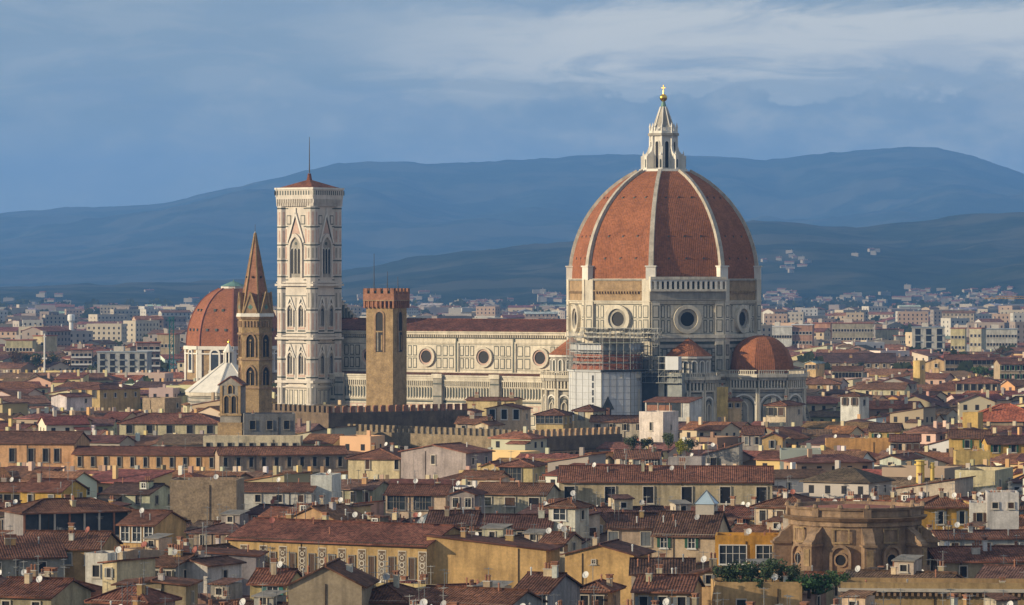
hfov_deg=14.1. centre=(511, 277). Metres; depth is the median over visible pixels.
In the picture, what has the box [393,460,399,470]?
window
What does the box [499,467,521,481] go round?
window
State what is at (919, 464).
chimney tower
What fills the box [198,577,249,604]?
house
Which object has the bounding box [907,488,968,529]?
house
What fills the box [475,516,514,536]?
house
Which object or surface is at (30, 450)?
window
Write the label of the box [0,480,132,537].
house
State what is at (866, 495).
house
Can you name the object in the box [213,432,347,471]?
house
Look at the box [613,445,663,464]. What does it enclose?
house
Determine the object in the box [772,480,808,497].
house
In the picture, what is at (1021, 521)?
house
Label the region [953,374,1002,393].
house
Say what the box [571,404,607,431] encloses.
tower house
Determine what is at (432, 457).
window
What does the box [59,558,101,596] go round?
house
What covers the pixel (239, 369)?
belfry window
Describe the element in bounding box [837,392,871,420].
tower house
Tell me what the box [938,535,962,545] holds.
house
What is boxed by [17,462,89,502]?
house
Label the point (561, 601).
house
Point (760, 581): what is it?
bush
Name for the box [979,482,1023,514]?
house
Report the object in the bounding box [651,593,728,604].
house
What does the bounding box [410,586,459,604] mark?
house
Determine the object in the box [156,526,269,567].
house
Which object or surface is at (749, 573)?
bush
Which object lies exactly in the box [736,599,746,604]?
window
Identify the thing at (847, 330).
apartment building
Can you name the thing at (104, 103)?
sky
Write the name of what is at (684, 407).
house
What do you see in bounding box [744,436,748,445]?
window
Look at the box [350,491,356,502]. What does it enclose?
window
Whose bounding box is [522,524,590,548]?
house
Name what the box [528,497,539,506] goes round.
window
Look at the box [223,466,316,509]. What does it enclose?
house
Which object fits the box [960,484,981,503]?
house
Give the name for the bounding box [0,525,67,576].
house
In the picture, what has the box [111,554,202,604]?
house
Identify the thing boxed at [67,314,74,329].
water tower
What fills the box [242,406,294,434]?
house
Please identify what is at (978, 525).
house
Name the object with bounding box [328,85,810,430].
cathedral
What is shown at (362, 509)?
house
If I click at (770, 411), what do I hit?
window
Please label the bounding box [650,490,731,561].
house
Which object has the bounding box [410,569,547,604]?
house
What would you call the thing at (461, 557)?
house
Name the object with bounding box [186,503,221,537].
house
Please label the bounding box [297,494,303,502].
window
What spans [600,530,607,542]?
house
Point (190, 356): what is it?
arched window
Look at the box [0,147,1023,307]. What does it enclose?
hills
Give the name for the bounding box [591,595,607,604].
window
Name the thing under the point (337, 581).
house
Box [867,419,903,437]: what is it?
house
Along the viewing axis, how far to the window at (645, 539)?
698.40 m
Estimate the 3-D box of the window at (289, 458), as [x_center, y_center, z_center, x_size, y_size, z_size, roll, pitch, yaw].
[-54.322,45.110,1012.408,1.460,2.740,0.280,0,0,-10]
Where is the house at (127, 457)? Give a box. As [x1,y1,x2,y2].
[71,442,214,470]
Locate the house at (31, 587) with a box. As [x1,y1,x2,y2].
[0,556,95,604]
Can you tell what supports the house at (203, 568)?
on the ground
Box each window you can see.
[1,600,10,604]
[3,494,11,499]
[8,448,15,462]
[12,494,19,499]
[27,448,33,462]
[27,494,33,501]
[31,601,40,604]
[38,561,46,574]
[42,448,48,462]
[53,448,60,462]
[65,552,72,565]
[77,456,81,466]
[90,456,94,466]
[91,564,100,578]
[92,390,96,397]
[104,456,108,465]
[104,567,112,579]
[117,456,121,467]
[120,526,130,542]
[126,425,132,433]
[129,457,134,467]
[131,526,141,542]
[134,495,140,505]
[143,457,148,467]
[143,526,152,541]
[146,425,152,433]
[155,495,158,504]
[156,457,160,467]
[163,570,173,576]
[166,425,172,433]
[169,457,174,467]
[182,569,187,577]
[183,457,187,467]
[186,425,192,433]
[188,349,193,372]
[191,590,194,604]
[196,457,200,466]
[199,534,205,544]
[207,425,213,433]
[208,350,220,372]
[209,457,213,467]
[222,569,227,577]
[223,457,227,466]
[236,457,240,465]
[238,332,241,356]
[238,364,241,379]
[245,332,255,356]
[245,365,255,384]
[248,457,253,467]
[249,420,255,429]
[254,494,261,502]
[261,332,269,356]
[261,365,269,384]
[261,457,266,467]
[263,586,282,594]
[266,420,272,429]
[269,551,276,562]
[272,349,276,372]
[274,457,278,465]
[276,494,282,503]
[283,420,289,429]
[285,295,305,333]
[285,343,305,378]
[286,208,304,276]
[286,456,292,467]
[290,552,295,567]
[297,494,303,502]
[300,456,304,467]
[308,553,315,571]
[312,456,317,467]
[318,295,334,333]
[318,343,334,378]
[319,208,333,276]
[325,456,329,466]
[328,554,335,561]
[338,456,342,466]
[348,555,355,566]
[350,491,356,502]
[360,346,365,364]
[363,491,368,501]
[364,459,369,469]
[368,555,375,576]
[386,496,406,510]
[388,556,395,579]
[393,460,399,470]
[408,557,415,579]
[412,496,431,510]
[417,346,434,366]
[430,455,435,464]
[452,497,459,508]
[464,497,472,508]
[471,457,474,465]
[474,347,492,367]
[484,456,487,463]
[485,496,492,506]
[489,409,495,419]
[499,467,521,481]
[501,409,507,419]
[503,497,516,506]
[513,409,519,419]
[514,531,523,535]
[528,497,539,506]
[530,347,548,367]
[536,415,544,423]
[538,595,547,604]
[545,416,553,423]
[552,508,566,521]
[554,416,562,423]
[555,544,567,553]
[564,486,574,498]
[571,304,580,332]
[572,541,575,550]
[578,411,584,419]
[580,509,585,520]
[580,594,589,604]
[589,527,596,537]
[590,559,596,564]
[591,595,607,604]
[604,305,630,332]
[604,486,615,503]
[608,531,618,540]
[613,594,616,604]
[622,423,627,430]
[633,459,639,464]
[635,595,651,604]
[640,531,651,547]
[642,486,654,504]
[649,422,652,430]
[649,459,659,464]
[654,595,670,604]
[657,537,670,548]
[673,305,701,333]
[673,596,689,604]
[681,486,692,502]
[685,538,697,549]
[703,574,714,585]
[707,457,718,464]
[718,544,746,565]
[719,486,730,504]
[734,305,750,332]
[735,519,748,523]
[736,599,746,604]
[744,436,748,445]
[753,436,759,445]
[755,545,771,558]
[756,486,766,502]
[758,509,766,522]
[766,407,775,415]
[769,440,775,448]
[776,510,783,515]
[778,407,783,415]
[794,551,800,564]
[816,595,820,604]
[833,553,847,567]
[833,586,837,597]
[842,397,847,405]
[851,397,857,405]
[872,433,880,437]
[886,552,896,566]
[896,443,904,449]
[905,443,911,449]
[913,443,919,448]
[936,510,945,524]
[951,542,959,545]
[957,384,961,390]
[957,510,967,524]
[959,565,967,577]
[963,439,971,448]
[964,384,968,390]
[971,384,975,390]
[973,512,985,521]
[978,384,982,390]
[991,445,1000,452]
[991,502,999,509]
[1005,365,1010,370]
[1005,374,1010,378]
[1007,502,1014,509]
[1009,445,1018,452]
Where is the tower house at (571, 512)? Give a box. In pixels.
[543,482,593,546]
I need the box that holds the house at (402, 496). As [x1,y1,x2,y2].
[383,478,456,518]
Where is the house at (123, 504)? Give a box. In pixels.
[61,491,131,507]
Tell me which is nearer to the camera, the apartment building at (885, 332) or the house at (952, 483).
the house at (952, 483)
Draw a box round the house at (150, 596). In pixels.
[84,571,182,604]
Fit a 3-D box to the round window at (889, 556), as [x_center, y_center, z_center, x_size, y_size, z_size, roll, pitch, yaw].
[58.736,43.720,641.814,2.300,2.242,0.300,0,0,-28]
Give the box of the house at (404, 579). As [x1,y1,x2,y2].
[378,565,417,583]
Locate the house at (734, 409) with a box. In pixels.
[728,392,742,421]
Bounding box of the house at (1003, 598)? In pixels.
[980,589,1020,604]
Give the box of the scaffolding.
[566,327,689,420]
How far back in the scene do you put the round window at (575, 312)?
1289.26 m
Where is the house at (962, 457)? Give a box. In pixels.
[953,446,989,464]
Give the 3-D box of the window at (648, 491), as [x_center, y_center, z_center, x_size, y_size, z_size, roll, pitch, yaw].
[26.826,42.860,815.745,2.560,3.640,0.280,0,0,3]
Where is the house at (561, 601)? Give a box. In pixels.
[550,595,582,604]
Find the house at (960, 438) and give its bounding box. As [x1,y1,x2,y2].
[947,424,990,449]
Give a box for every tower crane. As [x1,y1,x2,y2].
[166,317,174,371]
[985,296,1023,298]
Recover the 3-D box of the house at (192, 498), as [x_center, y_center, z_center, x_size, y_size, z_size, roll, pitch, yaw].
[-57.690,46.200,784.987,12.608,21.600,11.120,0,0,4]
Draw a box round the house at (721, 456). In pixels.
[699,441,743,464]
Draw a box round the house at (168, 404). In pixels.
[143,397,180,412]
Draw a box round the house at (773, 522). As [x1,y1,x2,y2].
[731,506,782,532]
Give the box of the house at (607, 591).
[580,565,626,604]
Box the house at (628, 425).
[589,415,638,437]
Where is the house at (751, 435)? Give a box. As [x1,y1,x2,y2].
[740,425,766,450]
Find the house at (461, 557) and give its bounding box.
[423,527,563,587]
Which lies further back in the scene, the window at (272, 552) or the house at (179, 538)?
the house at (179, 538)
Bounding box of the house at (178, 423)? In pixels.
[117,412,219,434]
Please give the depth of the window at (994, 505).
734.42 m
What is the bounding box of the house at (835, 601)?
[832,597,856,604]
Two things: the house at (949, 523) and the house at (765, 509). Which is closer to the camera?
the house at (949, 523)
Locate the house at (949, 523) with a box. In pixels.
[943,516,970,529]
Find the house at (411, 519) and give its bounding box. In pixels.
[400,500,421,521]
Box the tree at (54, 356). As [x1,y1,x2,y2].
[48,351,61,361]
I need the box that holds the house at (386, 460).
[345,439,403,478]
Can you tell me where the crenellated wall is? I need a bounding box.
[348,424,621,453]
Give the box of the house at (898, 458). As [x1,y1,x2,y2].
[877,448,924,465]
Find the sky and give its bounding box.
[0,0,1023,212]
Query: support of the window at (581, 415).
in the tower house at (582, 414)
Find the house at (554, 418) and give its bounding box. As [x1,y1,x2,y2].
[533,408,573,431]
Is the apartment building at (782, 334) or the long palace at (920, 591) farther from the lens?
the apartment building at (782, 334)
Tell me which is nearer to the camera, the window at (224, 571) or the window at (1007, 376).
the window at (224, 571)
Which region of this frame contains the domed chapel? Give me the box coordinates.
[183,279,276,380]
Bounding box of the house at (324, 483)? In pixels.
[311,469,340,503]
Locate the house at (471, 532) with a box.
[458,522,488,536]
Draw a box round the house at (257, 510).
[245,487,300,519]
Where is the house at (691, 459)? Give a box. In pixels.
[668,450,705,464]
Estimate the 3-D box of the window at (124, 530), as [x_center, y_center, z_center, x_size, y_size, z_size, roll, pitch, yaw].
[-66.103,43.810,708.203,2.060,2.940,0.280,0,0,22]
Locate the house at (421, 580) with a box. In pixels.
[417,566,479,585]
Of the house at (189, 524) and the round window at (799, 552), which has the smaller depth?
the round window at (799, 552)
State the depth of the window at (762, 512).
754.78 m
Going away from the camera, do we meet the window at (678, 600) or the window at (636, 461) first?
the window at (678, 600)
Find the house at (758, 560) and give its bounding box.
[734,552,774,567]
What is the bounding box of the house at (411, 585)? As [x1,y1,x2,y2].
[363,565,434,588]
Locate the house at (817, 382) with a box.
[806,373,842,388]
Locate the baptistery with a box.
[185,340,272,408]
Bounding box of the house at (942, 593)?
[938,591,973,604]
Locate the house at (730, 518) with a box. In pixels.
[727,517,736,523]
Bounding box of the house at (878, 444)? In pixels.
[825,434,889,452]
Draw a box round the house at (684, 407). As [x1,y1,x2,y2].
[643,396,702,421]
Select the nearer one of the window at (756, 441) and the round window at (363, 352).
the window at (756, 441)
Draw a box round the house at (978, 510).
[969,496,986,524]
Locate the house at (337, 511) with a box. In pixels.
[294,490,366,519]
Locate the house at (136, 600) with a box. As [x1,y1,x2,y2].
[110,582,141,604]
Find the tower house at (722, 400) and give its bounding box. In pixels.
[717,383,727,421]
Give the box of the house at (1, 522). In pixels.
[0,488,61,529]
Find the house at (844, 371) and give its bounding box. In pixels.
[831,362,864,377]
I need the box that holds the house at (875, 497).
[846,484,892,499]
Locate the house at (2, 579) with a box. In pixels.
[0,575,7,583]
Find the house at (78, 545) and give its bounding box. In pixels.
[23,523,122,581]
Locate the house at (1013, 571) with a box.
[974,559,1023,578]
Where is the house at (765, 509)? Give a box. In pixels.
[749,475,822,524]
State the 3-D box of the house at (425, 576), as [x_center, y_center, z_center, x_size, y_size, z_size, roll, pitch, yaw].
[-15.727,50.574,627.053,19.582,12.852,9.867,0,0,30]
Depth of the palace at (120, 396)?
1496.64 m
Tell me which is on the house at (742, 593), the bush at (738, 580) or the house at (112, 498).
the bush at (738, 580)
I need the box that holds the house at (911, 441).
[888,434,921,449]
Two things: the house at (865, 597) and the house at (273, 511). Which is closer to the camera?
the house at (865, 597)
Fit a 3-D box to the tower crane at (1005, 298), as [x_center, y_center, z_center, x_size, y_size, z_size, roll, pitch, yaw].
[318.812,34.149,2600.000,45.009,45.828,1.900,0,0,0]
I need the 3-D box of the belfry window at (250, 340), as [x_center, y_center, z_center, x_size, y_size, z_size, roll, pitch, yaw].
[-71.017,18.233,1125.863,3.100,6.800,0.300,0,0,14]
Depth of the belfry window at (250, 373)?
1125.89 m
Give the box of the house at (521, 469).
[494,451,547,481]
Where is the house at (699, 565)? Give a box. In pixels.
[657,556,708,569]
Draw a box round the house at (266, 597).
[228,583,287,604]
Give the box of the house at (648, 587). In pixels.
[630,550,704,604]
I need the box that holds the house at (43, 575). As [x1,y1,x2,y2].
[6,569,44,577]
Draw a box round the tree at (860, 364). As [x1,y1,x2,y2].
[853,359,869,367]
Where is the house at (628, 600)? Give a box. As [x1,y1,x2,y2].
[590,586,632,604]
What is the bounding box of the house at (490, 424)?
[472,414,504,428]
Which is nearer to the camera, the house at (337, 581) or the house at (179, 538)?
the house at (337, 581)
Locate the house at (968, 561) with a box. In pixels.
[927,524,1023,577]
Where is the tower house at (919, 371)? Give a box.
[913,360,924,383]
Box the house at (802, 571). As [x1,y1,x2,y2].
[738,555,803,577]
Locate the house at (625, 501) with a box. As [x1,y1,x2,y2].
[593,487,665,532]
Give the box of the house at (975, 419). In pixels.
[963,412,982,428]
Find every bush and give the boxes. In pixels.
[623,434,639,450]
[640,438,654,450]
[662,432,673,450]
[675,439,687,454]
[684,438,698,452]
[711,561,739,581]
[730,561,765,581]
[731,578,748,582]
[751,578,763,587]
[759,558,787,581]
[776,564,800,581]
[786,573,836,598]
[823,570,850,591]
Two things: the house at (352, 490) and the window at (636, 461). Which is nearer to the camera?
the house at (352, 490)
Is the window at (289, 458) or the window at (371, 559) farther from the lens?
the window at (289, 458)
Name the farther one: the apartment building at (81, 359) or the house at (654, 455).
the apartment building at (81, 359)
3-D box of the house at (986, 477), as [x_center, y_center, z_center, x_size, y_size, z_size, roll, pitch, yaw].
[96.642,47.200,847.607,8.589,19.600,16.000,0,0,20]
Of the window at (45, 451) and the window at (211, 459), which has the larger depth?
the window at (45, 451)
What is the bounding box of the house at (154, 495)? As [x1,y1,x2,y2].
[97,476,169,509]
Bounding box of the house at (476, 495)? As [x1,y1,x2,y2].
[446,476,487,512]
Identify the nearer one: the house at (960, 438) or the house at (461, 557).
the house at (461, 557)
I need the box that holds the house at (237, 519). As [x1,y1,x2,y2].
[184,507,249,544]
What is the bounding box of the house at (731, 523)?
[677,501,735,527]
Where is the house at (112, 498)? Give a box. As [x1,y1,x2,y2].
[76,490,133,508]
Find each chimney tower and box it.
[914,460,926,482]
[929,462,935,480]
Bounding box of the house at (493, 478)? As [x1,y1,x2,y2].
[475,475,508,487]
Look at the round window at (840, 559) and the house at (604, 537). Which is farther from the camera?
the house at (604, 537)
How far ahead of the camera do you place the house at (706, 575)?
573.96 m
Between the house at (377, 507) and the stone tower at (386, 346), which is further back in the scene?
the stone tower at (386, 346)
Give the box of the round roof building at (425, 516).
[417,514,426,522]
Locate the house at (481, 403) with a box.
[464,392,523,415]
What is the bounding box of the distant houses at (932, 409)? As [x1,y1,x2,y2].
[0,247,1023,498]
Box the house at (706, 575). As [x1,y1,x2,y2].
[688,552,729,604]
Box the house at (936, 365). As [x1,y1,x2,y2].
[925,357,943,372]
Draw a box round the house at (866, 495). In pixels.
[843,486,912,498]
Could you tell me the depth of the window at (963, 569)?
644.49 m
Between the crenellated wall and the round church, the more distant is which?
the crenellated wall
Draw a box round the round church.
[770,498,939,573]
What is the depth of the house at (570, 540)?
653.53 m
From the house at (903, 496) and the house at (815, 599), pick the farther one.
the house at (903, 496)
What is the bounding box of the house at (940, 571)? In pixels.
[890,558,953,571]
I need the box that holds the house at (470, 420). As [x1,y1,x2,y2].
[454,412,494,427]
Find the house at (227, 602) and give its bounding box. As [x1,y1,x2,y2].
[196,585,237,604]
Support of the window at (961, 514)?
in the house at (947, 509)
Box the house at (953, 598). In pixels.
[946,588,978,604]
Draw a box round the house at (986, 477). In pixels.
[955,460,1012,492]
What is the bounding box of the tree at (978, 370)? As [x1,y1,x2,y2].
[967,365,989,376]
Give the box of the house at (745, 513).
[718,494,756,524]
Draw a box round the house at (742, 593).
[711,560,801,604]
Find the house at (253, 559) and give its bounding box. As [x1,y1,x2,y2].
[164,534,268,594]
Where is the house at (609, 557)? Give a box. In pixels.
[560,524,655,604]
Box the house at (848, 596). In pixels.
[844,595,857,604]
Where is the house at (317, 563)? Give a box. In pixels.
[304,554,383,582]
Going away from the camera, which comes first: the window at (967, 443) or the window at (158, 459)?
the window at (158, 459)
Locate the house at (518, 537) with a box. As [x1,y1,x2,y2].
[485,528,533,541]
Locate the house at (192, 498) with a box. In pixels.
[170,464,243,523]
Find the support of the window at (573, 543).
in the house at (570, 540)
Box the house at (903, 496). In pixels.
[879,484,931,500]
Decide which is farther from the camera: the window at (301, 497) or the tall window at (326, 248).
the tall window at (326, 248)
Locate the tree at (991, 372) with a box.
[983,368,993,376]
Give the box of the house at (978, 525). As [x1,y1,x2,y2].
[966,521,989,528]
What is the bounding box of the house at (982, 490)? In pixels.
[978,480,1011,493]
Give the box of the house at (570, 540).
[538,521,584,571]
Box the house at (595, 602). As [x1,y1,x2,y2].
[520,593,598,604]
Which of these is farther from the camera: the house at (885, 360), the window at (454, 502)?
the house at (885, 360)
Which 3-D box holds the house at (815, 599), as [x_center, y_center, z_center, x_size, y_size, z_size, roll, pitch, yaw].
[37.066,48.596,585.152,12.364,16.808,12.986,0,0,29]
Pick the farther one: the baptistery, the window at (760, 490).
the baptistery
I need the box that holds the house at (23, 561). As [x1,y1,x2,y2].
[0,560,27,577]
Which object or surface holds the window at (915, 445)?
in the house at (911, 441)
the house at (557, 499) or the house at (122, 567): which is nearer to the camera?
the house at (122, 567)
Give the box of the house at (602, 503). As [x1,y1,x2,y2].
[586,491,604,509]
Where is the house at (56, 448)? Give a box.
[0,426,91,469]
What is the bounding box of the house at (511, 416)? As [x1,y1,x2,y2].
[484,399,532,429]
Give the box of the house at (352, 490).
[341,470,388,514]
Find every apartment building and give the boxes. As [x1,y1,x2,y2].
[5,335,37,352]
[32,331,57,351]
[70,344,93,371]
[96,346,152,372]
[135,337,160,371]
[156,329,180,353]
[772,322,792,346]
[791,320,814,347]
[812,319,832,338]
[832,319,872,340]
[876,325,899,339]
[892,332,904,344]
[911,323,944,350]
[950,324,966,351]
[969,324,986,350]
[986,325,1017,351]
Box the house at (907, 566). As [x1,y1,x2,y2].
[852,554,964,577]
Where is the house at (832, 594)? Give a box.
[794,553,837,604]
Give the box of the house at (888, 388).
[854,379,911,394]
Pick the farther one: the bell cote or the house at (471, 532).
the bell cote
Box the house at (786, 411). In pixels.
[763,396,805,425]
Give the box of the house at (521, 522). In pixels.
[469,499,553,535]
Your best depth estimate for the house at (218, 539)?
683.42 m
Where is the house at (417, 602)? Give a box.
[406,582,423,604]
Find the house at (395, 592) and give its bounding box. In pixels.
[369,560,421,604]
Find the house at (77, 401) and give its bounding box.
[49,389,92,410]
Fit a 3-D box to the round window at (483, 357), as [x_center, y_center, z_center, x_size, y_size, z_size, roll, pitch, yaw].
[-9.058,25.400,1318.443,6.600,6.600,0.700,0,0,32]
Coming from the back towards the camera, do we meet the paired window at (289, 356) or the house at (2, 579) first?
the paired window at (289, 356)
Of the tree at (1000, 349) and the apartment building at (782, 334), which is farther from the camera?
the apartment building at (782, 334)
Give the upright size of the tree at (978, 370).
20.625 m
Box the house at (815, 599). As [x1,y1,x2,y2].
[753,564,832,604]
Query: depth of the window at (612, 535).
698.91 m
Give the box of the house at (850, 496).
[815,491,902,501]
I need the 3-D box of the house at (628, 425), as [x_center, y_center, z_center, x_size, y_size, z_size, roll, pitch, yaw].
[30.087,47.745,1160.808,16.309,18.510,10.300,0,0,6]
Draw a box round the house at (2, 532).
[0,530,13,535]
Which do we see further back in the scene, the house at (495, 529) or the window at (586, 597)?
the house at (495, 529)
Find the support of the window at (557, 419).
in the house at (554, 418)
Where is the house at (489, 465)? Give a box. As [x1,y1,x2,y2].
[478,459,504,469]
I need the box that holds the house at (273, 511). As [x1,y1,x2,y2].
[258,492,323,517]
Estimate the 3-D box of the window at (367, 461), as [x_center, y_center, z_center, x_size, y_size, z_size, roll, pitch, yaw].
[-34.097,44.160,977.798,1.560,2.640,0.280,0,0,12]
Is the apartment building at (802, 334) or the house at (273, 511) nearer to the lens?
the house at (273, 511)
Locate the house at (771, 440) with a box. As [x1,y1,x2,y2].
[759,427,787,449]
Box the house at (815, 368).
[803,360,824,376]
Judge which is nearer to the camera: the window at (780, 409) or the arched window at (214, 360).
the window at (780, 409)
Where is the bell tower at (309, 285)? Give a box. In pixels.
[274,137,343,405]
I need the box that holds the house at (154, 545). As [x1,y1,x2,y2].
[124,533,172,558]
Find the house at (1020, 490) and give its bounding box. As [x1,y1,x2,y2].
[1017,487,1022,494]
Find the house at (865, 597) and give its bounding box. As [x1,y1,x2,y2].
[838,588,903,604]
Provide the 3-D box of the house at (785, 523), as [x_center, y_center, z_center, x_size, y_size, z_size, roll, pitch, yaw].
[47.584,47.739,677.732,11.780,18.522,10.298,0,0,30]
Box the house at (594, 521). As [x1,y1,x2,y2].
[589,510,602,546]
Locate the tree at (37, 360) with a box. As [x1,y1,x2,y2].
[30,353,55,368]
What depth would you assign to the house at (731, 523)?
713.29 m
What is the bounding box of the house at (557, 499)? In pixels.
[540,494,590,508]
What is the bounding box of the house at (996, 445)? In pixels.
[980,429,1023,457]
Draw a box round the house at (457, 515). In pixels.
[425,499,481,532]
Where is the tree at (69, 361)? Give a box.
[58,359,70,364]
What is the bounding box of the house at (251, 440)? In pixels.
[203,435,302,446]
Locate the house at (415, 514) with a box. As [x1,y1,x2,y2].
[413,507,433,522]
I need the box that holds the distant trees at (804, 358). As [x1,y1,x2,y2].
[0,297,1023,410]
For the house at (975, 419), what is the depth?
1109.38 m
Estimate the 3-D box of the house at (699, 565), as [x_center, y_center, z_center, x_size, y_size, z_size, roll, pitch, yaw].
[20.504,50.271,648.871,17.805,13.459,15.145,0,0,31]
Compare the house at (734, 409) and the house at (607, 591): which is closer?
the house at (607, 591)
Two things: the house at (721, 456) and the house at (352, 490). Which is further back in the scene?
the house at (721, 456)
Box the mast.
[42,334,46,371]
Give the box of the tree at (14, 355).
[5,350,23,362]
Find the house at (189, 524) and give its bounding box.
[156,506,192,528]
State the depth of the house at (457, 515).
702.87 m
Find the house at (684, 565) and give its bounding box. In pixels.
[629,534,695,604]
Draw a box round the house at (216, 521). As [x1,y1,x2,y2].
[213,506,249,523]
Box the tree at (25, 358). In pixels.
[21,353,35,363]
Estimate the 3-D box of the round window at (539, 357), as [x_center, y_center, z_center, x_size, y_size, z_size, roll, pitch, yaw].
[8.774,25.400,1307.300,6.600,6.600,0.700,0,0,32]
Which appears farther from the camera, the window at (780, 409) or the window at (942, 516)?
the window at (780, 409)
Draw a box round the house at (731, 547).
[715,525,778,568]
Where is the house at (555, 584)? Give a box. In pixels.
[514,561,583,604]
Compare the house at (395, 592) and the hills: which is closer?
the house at (395, 592)
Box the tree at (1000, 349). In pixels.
[993,346,1009,354]
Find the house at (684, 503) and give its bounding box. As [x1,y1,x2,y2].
[664,499,695,510]
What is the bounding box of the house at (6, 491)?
[0,470,26,501]
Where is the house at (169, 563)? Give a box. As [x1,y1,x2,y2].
[155,537,197,577]
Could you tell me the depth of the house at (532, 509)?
733.21 m
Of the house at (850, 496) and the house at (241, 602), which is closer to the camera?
the house at (241, 602)
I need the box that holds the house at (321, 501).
[293,495,357,505]
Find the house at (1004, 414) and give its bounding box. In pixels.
[961,403,1023,425]
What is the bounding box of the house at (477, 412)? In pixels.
[467,404,484,415]
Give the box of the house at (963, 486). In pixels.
[896,472,975,498]
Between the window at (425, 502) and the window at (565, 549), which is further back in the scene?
the window at (425, 502)
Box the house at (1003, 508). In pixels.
[985,487,1019,528]
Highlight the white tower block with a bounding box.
[442,308,471,315]
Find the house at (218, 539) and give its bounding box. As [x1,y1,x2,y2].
[215,524,235,543]
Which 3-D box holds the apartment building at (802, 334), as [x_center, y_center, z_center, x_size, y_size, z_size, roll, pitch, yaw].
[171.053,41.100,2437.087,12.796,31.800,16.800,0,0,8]
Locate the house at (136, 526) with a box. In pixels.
[116,491,189,547]
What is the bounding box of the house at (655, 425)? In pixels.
[639,411,677,441]
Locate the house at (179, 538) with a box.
[176,526,204,545]
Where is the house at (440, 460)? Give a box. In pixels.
[398,435,495,478]
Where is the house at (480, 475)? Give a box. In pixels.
[456,459,511,484]
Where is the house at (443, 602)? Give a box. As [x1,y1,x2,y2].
[412,586,446,604]
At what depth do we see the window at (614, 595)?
568.42 m
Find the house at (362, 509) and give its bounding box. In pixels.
[334,497,373,513]
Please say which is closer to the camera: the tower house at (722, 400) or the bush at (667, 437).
the bush at (667, 437)
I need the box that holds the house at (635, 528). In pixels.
[605,504,657,556]
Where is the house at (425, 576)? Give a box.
[379,569,447,583]
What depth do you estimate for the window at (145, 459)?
1022.88 m
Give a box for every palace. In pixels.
[76,382,142,410]
[224,501,468,583]
[272,403,466,429]
[557,448,773,505]
[838,576,1023,604]
[943,352,1000,370]
[992,358,1023,379]
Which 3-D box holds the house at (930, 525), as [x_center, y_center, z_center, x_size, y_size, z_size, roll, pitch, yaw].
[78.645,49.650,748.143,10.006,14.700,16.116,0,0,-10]
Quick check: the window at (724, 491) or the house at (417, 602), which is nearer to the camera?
the house at (417, 602)
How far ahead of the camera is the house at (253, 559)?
627.67 m
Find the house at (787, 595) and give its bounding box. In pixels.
[746,594,809,604]
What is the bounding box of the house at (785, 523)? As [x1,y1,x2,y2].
[775,515,788,532]
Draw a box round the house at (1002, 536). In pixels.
[931,522,1023,545]
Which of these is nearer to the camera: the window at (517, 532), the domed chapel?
the window at (517, 532)
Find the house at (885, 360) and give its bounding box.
[816,353,896,368]
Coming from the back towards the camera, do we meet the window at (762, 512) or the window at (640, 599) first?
the window at (762, 512)
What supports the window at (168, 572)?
in the house at (169, 563)
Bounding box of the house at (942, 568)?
[886,560,946,570]
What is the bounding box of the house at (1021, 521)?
[1019,514,1023,528]
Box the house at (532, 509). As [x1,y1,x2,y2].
[518,492,590,513]
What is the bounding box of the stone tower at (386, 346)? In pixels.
[363,271,409,410]
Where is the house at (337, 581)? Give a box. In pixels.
[283,542,379,604]
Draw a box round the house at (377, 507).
[339,490,385,514]
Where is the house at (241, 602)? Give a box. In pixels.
[208,591,278,604]
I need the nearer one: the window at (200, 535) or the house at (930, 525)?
the window at (200, 535)
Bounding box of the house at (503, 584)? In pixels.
[467,567,512,587]
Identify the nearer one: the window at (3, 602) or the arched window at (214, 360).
the window at (3, 602)
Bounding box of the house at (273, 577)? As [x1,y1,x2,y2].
[246,546,302,599]
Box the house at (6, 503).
[0,485,21,507]
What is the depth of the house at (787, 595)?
501.31 m
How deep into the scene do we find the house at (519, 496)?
809.02 m
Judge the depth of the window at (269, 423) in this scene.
1067.53 m
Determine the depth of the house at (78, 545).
647.50 m
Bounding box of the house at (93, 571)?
[85,540,117,585]
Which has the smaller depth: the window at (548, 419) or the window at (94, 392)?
the window at (548, 419)
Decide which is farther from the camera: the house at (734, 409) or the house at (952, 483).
the house at (734, 409)
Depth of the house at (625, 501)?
739.37 m
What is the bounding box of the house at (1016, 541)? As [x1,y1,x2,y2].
[995,534,1019,544]
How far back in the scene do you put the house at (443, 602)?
513.21 m
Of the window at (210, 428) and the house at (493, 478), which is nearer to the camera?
the house at (493, 478)
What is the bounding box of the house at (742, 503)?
[729,495,747,505]
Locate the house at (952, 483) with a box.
[906,482,964,502]
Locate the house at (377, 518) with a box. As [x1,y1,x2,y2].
[341,509,401,521]
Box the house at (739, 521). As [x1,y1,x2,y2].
[737,510,754,523]
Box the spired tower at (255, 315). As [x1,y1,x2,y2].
[236,231,273,411]
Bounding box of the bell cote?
[217,376,247,434]
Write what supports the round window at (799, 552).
in the round church
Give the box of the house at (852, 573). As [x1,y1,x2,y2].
[834,565,885,603]
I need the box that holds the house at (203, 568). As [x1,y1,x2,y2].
[186,534,246,592]
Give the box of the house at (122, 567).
[97,545,158,592]
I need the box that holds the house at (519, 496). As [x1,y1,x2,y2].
[476,468,560,512]
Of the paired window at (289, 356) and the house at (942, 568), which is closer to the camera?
the house at (942, 568)
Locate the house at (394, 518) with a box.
[365,508,411,522]
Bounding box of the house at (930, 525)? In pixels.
[926,511,956,529]
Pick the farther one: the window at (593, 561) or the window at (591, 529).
the window at (591, 529)

